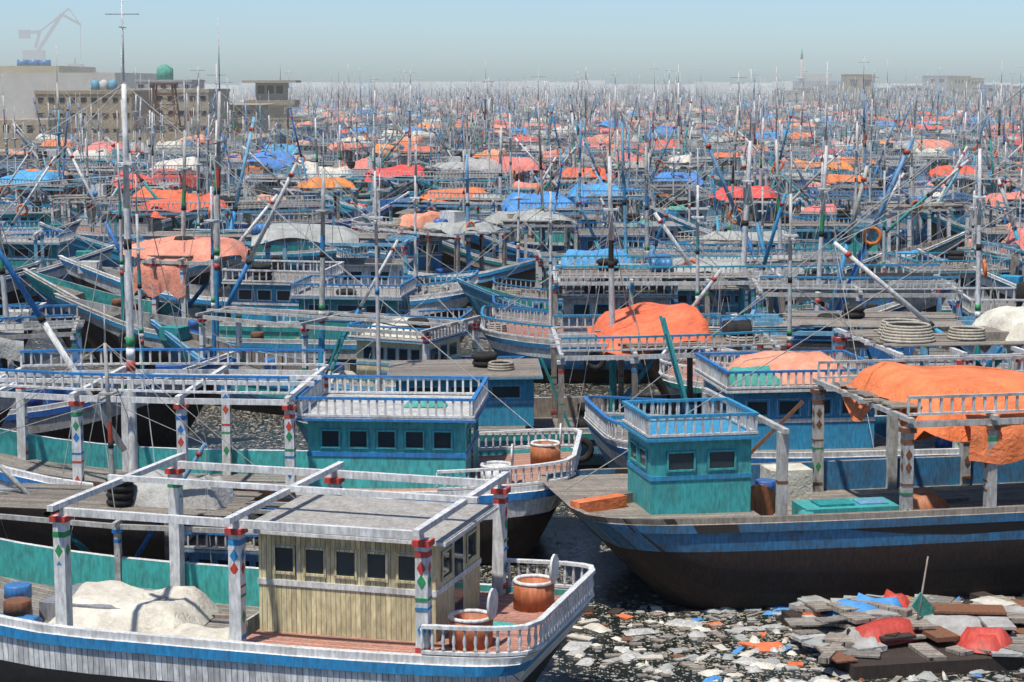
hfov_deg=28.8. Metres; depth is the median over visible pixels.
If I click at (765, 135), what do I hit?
trawler
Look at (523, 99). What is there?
trawler
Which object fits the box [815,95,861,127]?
trawler
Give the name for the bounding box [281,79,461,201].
fishing boat
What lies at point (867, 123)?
trawler
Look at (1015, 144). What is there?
trawler
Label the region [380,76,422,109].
trawler
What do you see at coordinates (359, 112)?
trawler
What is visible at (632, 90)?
trawler
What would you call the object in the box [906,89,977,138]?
trawler
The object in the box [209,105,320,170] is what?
fishing boat
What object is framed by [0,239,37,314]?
fishing boat
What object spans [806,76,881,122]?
trawler
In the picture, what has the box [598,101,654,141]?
trawler
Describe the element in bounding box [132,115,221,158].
fishing boat
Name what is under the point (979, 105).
trawler
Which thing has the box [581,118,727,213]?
fishing boat
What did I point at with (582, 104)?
trawler
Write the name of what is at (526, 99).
trawler
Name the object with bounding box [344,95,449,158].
fishing boat
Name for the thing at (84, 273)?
trawler
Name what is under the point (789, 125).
trawler
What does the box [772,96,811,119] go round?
trawler
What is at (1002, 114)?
trawler
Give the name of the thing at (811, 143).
trawler
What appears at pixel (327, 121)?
trawler
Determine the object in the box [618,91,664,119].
trawler
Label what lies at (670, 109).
trawler
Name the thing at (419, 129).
trawler
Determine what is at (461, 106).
trawler
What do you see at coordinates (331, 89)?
trawler
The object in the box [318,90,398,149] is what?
trawler
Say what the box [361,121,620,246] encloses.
fishing boat
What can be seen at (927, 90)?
trawler
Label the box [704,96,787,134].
trawler
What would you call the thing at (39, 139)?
trawler
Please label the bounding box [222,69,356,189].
fishing boat
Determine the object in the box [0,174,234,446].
trawler
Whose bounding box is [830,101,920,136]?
trawler
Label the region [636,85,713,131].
trawler
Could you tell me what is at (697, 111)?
trawler
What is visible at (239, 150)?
trawler
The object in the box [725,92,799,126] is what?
trawler
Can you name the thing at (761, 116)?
trawler
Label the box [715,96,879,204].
fishing boat
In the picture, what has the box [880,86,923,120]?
trawler
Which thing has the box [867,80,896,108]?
trawler
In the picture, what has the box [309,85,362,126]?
trawler
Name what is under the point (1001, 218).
trawler
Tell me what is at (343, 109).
trawler
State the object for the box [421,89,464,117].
trawler
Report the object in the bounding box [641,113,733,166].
trawler
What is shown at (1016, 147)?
trawler
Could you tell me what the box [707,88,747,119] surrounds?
trawler
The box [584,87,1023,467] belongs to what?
trawler
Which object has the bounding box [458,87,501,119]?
trawler
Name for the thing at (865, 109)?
trawler
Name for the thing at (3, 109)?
trawler
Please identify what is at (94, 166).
fishing boat
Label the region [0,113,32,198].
trawler
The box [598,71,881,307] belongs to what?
trawler
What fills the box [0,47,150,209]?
fishing boat
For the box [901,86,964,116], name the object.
trawler
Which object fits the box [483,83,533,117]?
trawler
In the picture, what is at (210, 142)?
trawler
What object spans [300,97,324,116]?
trawler
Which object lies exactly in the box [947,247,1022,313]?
trawler
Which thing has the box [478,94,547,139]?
trawler
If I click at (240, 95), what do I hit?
trawler
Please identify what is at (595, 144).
fishing boat
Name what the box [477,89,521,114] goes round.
trawler
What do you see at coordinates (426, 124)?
trawler
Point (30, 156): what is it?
fishing boat
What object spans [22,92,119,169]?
trawler
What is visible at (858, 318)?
trawler
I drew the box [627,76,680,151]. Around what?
trawler
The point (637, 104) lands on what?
trawler
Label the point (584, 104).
trawler
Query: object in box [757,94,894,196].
fishing boat
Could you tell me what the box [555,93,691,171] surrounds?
trawler
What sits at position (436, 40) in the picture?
sky
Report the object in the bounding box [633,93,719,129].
trawler
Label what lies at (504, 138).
trawler
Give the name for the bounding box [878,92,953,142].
trawler
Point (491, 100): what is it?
trawler
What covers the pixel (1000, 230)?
boat
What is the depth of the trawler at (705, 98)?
657.81 m
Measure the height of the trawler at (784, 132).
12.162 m
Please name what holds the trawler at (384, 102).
on the harbour water
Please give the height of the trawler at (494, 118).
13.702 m
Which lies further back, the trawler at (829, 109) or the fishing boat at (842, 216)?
the trawler at (829, 109)
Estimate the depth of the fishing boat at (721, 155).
244.42 m
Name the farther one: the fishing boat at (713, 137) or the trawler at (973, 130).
the trawler at (973, 130)
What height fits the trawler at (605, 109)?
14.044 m
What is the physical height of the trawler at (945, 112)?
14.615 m
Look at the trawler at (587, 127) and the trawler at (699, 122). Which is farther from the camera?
the trawler at (699, 122)
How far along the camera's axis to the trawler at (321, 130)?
420.54 m
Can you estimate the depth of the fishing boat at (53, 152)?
219.36 m
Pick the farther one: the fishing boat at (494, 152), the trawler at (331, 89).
the trawler at (331, 89)
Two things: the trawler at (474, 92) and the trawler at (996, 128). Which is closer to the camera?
the trawler at (996, 128)
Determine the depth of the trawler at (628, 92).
727.18 m
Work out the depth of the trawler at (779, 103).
454.32 m
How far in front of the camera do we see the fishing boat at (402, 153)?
257.94 m
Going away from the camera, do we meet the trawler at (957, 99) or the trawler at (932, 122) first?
the trawler at (932, 122)
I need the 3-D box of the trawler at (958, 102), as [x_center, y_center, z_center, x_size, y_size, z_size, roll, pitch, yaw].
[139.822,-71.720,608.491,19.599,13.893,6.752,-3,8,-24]
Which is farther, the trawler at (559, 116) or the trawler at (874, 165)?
the trawler at (559, 116)
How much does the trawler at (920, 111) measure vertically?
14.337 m
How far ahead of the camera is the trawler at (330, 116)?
408.27 m
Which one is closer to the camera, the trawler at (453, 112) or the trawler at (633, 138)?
the trawler at (633, 138)
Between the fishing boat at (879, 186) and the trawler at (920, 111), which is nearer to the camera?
the fishing boat at (879, 186)
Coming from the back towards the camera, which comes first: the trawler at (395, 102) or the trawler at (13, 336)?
the trawler at (395, 102)
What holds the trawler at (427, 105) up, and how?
on the harbour water
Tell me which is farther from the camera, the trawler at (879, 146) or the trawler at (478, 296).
the trawler at (879, 146)
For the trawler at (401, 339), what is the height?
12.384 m
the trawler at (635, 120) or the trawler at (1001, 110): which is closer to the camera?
the trawler at (635, 120)
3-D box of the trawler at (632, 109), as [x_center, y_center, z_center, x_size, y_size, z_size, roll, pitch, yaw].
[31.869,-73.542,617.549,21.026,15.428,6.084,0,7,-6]
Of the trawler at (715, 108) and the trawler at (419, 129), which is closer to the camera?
the trawler at (419, 129)
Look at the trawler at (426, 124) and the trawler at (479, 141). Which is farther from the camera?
the trawler at (426, 124)
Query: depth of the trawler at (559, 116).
461.77 m
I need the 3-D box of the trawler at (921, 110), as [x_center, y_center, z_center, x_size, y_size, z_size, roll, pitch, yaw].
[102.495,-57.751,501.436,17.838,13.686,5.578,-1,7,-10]
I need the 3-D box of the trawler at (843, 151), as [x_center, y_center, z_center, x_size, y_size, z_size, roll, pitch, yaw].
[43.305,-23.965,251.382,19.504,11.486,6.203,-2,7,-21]
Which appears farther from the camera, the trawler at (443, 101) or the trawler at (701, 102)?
the trawler at (443, 101)
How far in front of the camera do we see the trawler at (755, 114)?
500.99 m
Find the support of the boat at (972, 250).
on the harbour water
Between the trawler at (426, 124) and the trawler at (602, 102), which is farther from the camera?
the trawler at (602, 102)
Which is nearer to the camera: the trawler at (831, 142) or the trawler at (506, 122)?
the trawler at (831, 142)
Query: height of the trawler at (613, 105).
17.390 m
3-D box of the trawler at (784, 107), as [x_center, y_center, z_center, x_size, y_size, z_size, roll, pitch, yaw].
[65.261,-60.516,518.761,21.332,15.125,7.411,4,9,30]
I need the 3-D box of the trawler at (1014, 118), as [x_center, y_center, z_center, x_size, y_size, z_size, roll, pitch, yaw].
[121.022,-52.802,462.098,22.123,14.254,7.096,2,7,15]
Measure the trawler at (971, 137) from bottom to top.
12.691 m
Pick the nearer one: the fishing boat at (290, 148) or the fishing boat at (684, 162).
the fishing boat at (684, 162)
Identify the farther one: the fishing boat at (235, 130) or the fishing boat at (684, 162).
the fishing boat at (235, 130)
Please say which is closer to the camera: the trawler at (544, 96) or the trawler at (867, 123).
the trawler at (867, 123)
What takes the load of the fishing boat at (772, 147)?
on the harbour water
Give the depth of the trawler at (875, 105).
322.96 m
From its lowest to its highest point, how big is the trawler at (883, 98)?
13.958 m
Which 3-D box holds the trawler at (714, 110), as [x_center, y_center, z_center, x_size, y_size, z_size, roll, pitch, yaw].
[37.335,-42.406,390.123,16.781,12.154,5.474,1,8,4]
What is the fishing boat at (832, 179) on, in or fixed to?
on the harbour water
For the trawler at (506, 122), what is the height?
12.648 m
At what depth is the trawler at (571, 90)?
632.83 m
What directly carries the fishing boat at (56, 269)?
on the harbour water
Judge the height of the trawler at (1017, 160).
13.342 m
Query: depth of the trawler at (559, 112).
419.76 m
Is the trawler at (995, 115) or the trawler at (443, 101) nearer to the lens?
the trawler at (995, 115)
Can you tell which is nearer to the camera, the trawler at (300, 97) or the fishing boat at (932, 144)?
the fishing boat at (932, 144)
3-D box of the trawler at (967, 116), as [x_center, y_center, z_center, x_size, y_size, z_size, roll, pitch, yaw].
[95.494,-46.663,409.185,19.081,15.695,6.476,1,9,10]
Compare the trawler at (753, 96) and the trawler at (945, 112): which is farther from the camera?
the trawler at (753, 96)
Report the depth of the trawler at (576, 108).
441.02 m
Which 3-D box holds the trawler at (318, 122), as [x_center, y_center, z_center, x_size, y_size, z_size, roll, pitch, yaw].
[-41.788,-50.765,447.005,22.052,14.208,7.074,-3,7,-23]
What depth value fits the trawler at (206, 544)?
48.26 m
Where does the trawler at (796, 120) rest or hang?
on the harbour water
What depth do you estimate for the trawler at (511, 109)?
426.24 m
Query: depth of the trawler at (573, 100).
597.88 m
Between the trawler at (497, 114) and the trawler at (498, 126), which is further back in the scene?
the trawler at (497, 114)
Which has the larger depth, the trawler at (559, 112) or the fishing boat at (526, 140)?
the trawler at (559, 112)
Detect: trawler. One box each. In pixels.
[0,0,581,564]
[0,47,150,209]
[0,47,250,286]
[0,74,64,163]
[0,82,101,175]
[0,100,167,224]
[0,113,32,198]
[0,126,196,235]
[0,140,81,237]
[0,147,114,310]
[0,158,9,177]
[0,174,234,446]
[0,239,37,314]
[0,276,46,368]
[0,297,40,319]
[0,305,303,580]
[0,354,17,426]
[0,452,594,681]
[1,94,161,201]
[1,229,40,302]
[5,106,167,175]
[16,85,112,153]
[17,83,114,150]
[22,86,358,348]
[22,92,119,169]
[29,95,134,168]
[39,66,371,274]
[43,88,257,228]
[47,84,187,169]
[53,17,472,368]
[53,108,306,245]
[58,64,478,317]
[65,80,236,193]
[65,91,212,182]
[68,67,175,172]
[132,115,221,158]
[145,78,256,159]
[150,132,524,414]
[153,100,236,158]
[157,77,243,145]
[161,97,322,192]
[169,104,266,157]
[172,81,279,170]
[187,114,306,167]
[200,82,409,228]
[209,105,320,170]
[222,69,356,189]
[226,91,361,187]
[229,79,252,101]
[230,82,253,102]
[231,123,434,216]
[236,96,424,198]
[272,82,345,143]
[280,83,364,133]
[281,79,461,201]
[286,99,388,157]
[289,72,320,109]
[289,85,390,150]
[289,86,305,116]
[290,94,892,469]
[290,99,375,162]
[292,81,336,110]
[293,85,341,116]
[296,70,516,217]
[297,72,383,149]
[297,83,312,111]
[298,91,354,139]
[299,95,364,136]
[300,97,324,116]
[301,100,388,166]
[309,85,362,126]
[311,104,414,158]
[312,90,369,119]
[316,81,363,111]
[316,88,371,122]
[317,75,360,108]
[317,82,403,138]
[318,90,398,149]
[325,84,373,119]
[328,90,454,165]
[331,97,397,141]
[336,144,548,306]
[339,93,385,122]
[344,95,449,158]
[345,84,398,121]
[350,83,424,130]
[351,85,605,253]
[355,111,438,139]
[359,86,398,122]
[360,83,418,121]
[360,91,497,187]
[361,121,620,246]
[368,88,454,147]
[369,85,411,124]
[369,90,398,113]
[370,80,481,149]
[375,92,415,119]
[377,96,447,123]
[379,69,442,119]
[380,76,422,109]
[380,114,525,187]
[381,86,480,148]
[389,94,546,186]
[391,83,458,133]
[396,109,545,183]
[399,97,437,125]
[399,102,447,124]
[401,84,481,148]
[402,100,442,125]
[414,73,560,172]
[414,98,472,131]
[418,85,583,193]
[419,87,449,114]
[419,92,439,109]
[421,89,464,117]
[423,71,687,289]
[424,96,491,136]
[425,95,479,127]
[428,96,460,120]
[432,85,453,106]
[433,82,451,106]
[434,96,521,153]
[434,104,498,156]
[435,98,517,132]
[437,92,483,118]
[445,91,523,144]
[448,102,508,125]
[449,97,526,132]
[452,87,527,145]
[456,102,814,323]
[458,76,497,109]
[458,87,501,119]
[461,94,534,146]
[461,96,516,121]
[465,87,533,137]
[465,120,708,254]
[468,92,529,121]
[470,78,532,119]
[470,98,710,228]
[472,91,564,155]
[473,76,506,114]
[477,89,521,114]
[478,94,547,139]
[480,69,907,382]
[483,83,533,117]
[483,88,540,128]
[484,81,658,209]
[487,102,556,147]
[492,66,955,325]
[492,116,788,308]
[495,80,534,113]
[495,80,536,104]
[498,91,576,144]
[508,89,576,124]
[511,85,541,116]
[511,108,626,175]
[513,87,554,119]
[513,101,563,129]
[515,86,594,146]
[518,81,565,108]
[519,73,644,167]
[522,86,561,116]
[525,67,627,148]
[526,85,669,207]
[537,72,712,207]
[540,100,596,134]
[541,202,1023,609]
[542,94,605,134]
[543,72,582,114]
[543,99,588,120]
[548,75,611,120]
[552,86,608,133]
[552,99,662,157]
[553,82,584,111]
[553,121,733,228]
[554,74,630,134]
[554,89,620,116]
[555,82,590,109]
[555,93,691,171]
[556,63,709,183]
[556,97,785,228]
[559,96,605,117]
[566,83,648,133]
[569,91,665,142]
[569,94,644,134]
[574,88,631,129]
[581,81,629,116]
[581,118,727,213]
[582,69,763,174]
[583,84,638,128]
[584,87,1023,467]
[587,94,673,157]
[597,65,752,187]
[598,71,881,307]
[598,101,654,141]
[608,88,670,118]
[610,89,640,110]
[611,96,662,129]
[612,91,633,107]
[618,87,706,140]
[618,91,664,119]
[619,60,1023,394]
[619,80,655,104]
[620,73,650,106]
[625,79,726,144]
[626,96,684,119]
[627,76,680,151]
[629,88,696,133]
[632,98,727,174]
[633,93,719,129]
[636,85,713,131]
[637,84,683,117]
[637,103,677,132]
[641,83,694,113]
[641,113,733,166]
[643,76,900,252]
[644,81,687,111]
[644,86,674,126]
[644,87,700,117]
[649,80,685,110]
[652,103,726,145]
[659,83,699,125]
[659,92,1023,415]
[660,102,732,138]
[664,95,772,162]
[664,103,725,138]
[665,88,968,273]
[669,84,751,132]
[670,79,716,109]
[671,93,772,154]
[682,96,730,125]
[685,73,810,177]
[686,89,727,114]
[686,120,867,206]
[689,84,727,107]
[690,102,732,131]
[691,96,803,157]
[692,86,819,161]
[692,98,767,139]
[694,87,724,111]
[695,93,734,113]
[696,94,736,118]
[698,109,812,158]
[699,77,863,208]
[700,84,728,112]
[700,95,749,122]
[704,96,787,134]
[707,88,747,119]
[708,98,784,126]
[709,87,761,125]
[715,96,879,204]
[718,70,770,119]
[720,92,774,125]
[722,107,818,157]
[723,94,774,125]
[725,80,788,119]
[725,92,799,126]
[731,91,798,123]
[732,95,785,127]
[733,71,842,175]
[735,85,781,119]
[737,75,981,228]
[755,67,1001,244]
[756,85,799,108]
[756,85,824,124]
[756,97,832,149]
[756,102,830,139]
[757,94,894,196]
[764,104,824,134]
[764,117,907,184]
[765,83,810,108]
[766,80,806,116]
[766,101,818,145]
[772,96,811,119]
[774,90,813,118]
[774,99,836,135]
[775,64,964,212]
[781,85,821,111]
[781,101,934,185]
[787,86,855,135]
[788,96,922,164]
[790,89,849,130]
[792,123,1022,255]
[797,89,858,124]
[797,97,841,111]
[798,82,847,121]
[799,114,927,175]
[804,86,892,156]
[805,78,839,107]
[805,96,865,121]
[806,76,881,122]
[808,97,922,182]
[808,107,916,160]
[809,81,874,119]
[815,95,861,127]
[819,88,894,138]
[822,92,885,122]
[828,76,910,130]
[829,78,918,146]
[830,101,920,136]
[836,91,894,124]
[842,59,953,163]
[847,85,907,125]
[847,96,943,174]
[848,91,884,116]
[857,97,888,115]
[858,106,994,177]
[860,106,895,128]
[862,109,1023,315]
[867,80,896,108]
[868,80,907,117]
[869,94,934,141]
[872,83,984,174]
[874,90,909,112]
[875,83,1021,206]
[876,92,896,120]
[878,87,950,135]
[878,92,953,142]
[879,79,963,143]
[879,83,951,135]
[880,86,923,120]
[884,83,912,106]
[884,96,926,119]
[889,81,965,138]
[892,68,976,140]
[892,81,951,120]
[893,78,921,111]
[893,84,949,124]
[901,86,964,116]
[903,75,970,135]
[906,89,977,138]
[910,83,970,127]
[912,96,969,127]
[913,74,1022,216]
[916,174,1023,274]
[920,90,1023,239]
[920,96,974,112]
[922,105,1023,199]
[924,105,1023,194]
[928,82,982,112]
[932,98,1023,179]
[934,85,978,114]
[934,102,1023,146]
[938,99,993,126]
[941,90,973,112]
[942,82,979,111]
[942,108,1021,180]
[943,85,997,127]
[944,81,997,117]
[944,83,997,127]
[944,89,982,133]
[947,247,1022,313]
[952,112,1022,164]
[955,83,1022,145]
[956,80,1005,131]
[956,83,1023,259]
[956,91,1021,150]
[957,71,1020,150]
[957,89,988,110]
[961,94,1022,133]
[968,89,1023,150]
[968,92,1021,134]
[969,88,1023,117]
[970,106,1023,177]
[971,84,1008,127]
[972,77,1022,134]
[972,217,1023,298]
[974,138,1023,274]
[983,82,1018,161]
[984,120,1023,224]
[1002,99,1023,122]
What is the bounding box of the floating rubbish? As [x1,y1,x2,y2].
[562,556,1023,681]
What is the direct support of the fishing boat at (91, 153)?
on the harbour water
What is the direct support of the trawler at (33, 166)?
on the harbour water
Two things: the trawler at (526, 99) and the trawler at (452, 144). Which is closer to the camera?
the trawler at (452, 144)
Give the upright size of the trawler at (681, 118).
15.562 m
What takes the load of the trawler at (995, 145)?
on the harbour water
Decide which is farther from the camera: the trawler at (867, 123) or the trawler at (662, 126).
the trawler at (867, 123)
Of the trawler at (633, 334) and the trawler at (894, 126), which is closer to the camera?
the trawler at (633, 334)
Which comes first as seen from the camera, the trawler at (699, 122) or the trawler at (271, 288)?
the trawler at (271, 288)
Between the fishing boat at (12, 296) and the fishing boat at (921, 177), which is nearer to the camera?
the fishing boat at (12, 296)
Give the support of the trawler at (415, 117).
on the harbour water
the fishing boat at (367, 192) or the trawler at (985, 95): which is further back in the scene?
the trawler at (985, 95)
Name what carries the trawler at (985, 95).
on the harbour water
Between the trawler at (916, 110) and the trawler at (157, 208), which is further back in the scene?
the trawler at (916, 110)
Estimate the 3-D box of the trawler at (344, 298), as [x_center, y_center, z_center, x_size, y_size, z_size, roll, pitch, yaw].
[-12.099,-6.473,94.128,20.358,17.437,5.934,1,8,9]
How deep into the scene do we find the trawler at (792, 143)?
310.91 m
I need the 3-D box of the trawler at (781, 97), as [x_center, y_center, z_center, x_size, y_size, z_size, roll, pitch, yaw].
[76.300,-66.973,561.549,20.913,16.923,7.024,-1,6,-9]
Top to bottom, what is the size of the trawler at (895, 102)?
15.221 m
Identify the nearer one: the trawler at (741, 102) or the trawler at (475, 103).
the trawler at (475, 103)
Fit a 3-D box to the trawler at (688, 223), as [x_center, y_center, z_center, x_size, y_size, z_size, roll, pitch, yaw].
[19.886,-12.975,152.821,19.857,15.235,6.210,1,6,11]
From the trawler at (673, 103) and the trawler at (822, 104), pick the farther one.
the trawler at (822, 104)
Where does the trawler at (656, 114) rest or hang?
on the harbour water
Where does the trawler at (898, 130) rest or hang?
on the harbour water
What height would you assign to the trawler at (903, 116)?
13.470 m
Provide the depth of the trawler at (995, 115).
381.91 m
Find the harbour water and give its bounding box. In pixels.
[14,91,1023,681]
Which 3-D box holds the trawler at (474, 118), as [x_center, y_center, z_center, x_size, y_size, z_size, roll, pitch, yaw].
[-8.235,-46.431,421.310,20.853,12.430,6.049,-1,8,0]
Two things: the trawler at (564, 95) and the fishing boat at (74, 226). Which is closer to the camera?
the fishing boat at (74, 226)
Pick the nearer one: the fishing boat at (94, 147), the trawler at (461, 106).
the fishing boat at (94, 147)
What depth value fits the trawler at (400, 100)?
337.56 m
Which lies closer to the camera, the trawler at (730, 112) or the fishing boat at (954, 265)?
the fishing boat at (954, 265)
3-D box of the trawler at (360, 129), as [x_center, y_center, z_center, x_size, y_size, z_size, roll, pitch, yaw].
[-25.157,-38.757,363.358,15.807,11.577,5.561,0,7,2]
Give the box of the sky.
[0,0,1023,84]
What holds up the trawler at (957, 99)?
on the harbour water
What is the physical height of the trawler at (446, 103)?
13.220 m
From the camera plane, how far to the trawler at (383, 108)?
625.02 m
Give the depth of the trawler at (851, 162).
222.81 m
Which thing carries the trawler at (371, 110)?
on the harbour water
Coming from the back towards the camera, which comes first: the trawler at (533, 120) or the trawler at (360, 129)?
the trawler at (533, 120)
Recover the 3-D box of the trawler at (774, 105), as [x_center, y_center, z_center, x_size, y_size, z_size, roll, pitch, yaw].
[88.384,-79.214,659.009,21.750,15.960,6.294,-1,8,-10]
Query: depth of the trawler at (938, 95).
368.35 m
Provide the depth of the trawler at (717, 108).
564.25 m
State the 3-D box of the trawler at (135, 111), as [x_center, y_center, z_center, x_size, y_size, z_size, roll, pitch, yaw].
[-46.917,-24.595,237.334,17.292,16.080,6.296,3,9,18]
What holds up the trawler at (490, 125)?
on the harbour water
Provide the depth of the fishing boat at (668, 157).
229.72 m
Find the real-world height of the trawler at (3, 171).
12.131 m
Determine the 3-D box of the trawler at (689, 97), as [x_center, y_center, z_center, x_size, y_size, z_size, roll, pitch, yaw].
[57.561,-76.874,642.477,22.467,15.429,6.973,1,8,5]
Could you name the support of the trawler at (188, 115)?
on the harbour water
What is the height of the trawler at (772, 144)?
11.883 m
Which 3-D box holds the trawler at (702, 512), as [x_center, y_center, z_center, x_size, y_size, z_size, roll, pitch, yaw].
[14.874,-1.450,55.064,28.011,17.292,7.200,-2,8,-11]
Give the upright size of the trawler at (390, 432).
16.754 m
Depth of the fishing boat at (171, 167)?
200.91 m
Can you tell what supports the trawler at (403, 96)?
on the harbour water
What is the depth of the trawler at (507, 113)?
440.73 m
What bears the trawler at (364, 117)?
on the harbour water
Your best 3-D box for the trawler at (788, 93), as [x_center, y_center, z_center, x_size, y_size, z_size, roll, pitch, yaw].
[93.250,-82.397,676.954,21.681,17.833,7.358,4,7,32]
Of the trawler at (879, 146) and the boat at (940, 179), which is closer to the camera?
the boat at (940, 179)
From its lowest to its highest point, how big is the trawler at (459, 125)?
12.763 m
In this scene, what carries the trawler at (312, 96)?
on the harbour water
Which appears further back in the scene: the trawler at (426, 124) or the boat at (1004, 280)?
the trawler at (426, 124)
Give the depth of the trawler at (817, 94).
617.25 m
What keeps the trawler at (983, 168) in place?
on the harbour water
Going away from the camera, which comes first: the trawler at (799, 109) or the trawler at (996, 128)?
the trawler at (996, 128)
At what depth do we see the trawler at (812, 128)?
395.83 m
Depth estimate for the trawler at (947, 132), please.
350.04 m
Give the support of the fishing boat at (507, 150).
on the harbour water
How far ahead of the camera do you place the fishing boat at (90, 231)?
153.87 m
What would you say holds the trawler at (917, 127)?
on the harbour water
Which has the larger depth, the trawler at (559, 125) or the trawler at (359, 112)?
the trawler at (359, 112)
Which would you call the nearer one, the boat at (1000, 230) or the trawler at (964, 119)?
the boat at (1000, 230)
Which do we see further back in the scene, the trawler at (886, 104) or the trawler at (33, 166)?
the trawler at (886, 104)
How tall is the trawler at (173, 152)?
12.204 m
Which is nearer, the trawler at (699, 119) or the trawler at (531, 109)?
the trawler at (699, 119)
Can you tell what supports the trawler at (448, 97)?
on the harbour water
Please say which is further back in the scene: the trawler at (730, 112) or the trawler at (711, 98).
the trawler at (711, 98)
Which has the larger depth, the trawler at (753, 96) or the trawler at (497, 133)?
the trawler at (753, 96)
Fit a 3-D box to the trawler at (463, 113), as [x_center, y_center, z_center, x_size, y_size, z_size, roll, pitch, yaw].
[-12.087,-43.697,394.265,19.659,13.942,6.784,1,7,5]
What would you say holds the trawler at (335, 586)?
on the harbour water
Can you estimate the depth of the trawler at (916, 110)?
400.91 m
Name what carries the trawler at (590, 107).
on the harbour water
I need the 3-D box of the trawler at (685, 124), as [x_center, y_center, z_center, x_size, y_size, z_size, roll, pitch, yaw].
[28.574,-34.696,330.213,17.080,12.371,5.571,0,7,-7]
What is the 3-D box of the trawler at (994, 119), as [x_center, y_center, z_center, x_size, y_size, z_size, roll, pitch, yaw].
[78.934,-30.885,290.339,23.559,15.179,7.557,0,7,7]
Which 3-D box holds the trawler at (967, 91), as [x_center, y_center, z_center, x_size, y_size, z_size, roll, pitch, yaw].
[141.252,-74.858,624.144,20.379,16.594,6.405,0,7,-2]
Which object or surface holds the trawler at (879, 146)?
on the harbour water
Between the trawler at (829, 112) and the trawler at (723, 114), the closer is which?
the trawler at (829, 112)
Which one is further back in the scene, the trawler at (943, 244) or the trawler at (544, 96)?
the trawler at (544, 96)
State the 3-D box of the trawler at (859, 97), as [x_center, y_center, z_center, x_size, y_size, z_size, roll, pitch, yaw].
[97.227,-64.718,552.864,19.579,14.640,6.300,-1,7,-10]
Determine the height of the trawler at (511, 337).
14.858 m
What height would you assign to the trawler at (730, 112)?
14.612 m
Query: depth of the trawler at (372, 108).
442.05 m
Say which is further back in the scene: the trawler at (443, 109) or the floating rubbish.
the trawler at (443, 109)
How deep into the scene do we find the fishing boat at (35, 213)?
161.12 m
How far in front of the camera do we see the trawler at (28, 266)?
111.83 m
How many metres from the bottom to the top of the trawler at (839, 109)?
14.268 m
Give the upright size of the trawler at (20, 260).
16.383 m
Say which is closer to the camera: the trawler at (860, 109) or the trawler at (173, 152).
the trawler at (173, 152)
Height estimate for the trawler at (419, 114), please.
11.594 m
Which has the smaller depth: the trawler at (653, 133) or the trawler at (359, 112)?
the trawler at (653, 133)
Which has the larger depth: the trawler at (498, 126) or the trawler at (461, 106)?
the trawler at (461, 106)
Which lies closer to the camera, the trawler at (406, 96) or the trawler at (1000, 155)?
the trawler at (1000, 155)
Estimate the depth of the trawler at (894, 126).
294.07 m
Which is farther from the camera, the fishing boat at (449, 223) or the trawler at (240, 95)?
the trawler at (240, 95)
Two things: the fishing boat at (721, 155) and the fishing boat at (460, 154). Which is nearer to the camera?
the fishing boat at (460, 154)
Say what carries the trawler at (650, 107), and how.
on the harbour water
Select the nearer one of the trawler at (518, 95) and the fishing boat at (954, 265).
the fishing boat at (954, 265)
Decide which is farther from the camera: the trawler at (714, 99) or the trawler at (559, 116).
the trawler at (714, 99)
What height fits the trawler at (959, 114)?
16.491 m
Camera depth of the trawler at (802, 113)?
258.24 m
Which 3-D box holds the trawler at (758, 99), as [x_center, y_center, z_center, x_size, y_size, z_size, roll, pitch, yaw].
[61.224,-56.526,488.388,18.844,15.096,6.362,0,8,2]
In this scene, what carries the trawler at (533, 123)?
on the harbour water
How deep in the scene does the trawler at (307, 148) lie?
309.57 m
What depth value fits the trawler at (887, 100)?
282.94 m
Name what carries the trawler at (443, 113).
on the harbour water
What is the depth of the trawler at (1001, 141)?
301.68 m
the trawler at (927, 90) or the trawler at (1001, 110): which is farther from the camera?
the trawler at (927, 90)
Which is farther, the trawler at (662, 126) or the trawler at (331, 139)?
the trawler at (662, 126)
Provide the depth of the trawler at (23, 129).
290.60 m
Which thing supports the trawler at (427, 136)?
on the harbour water

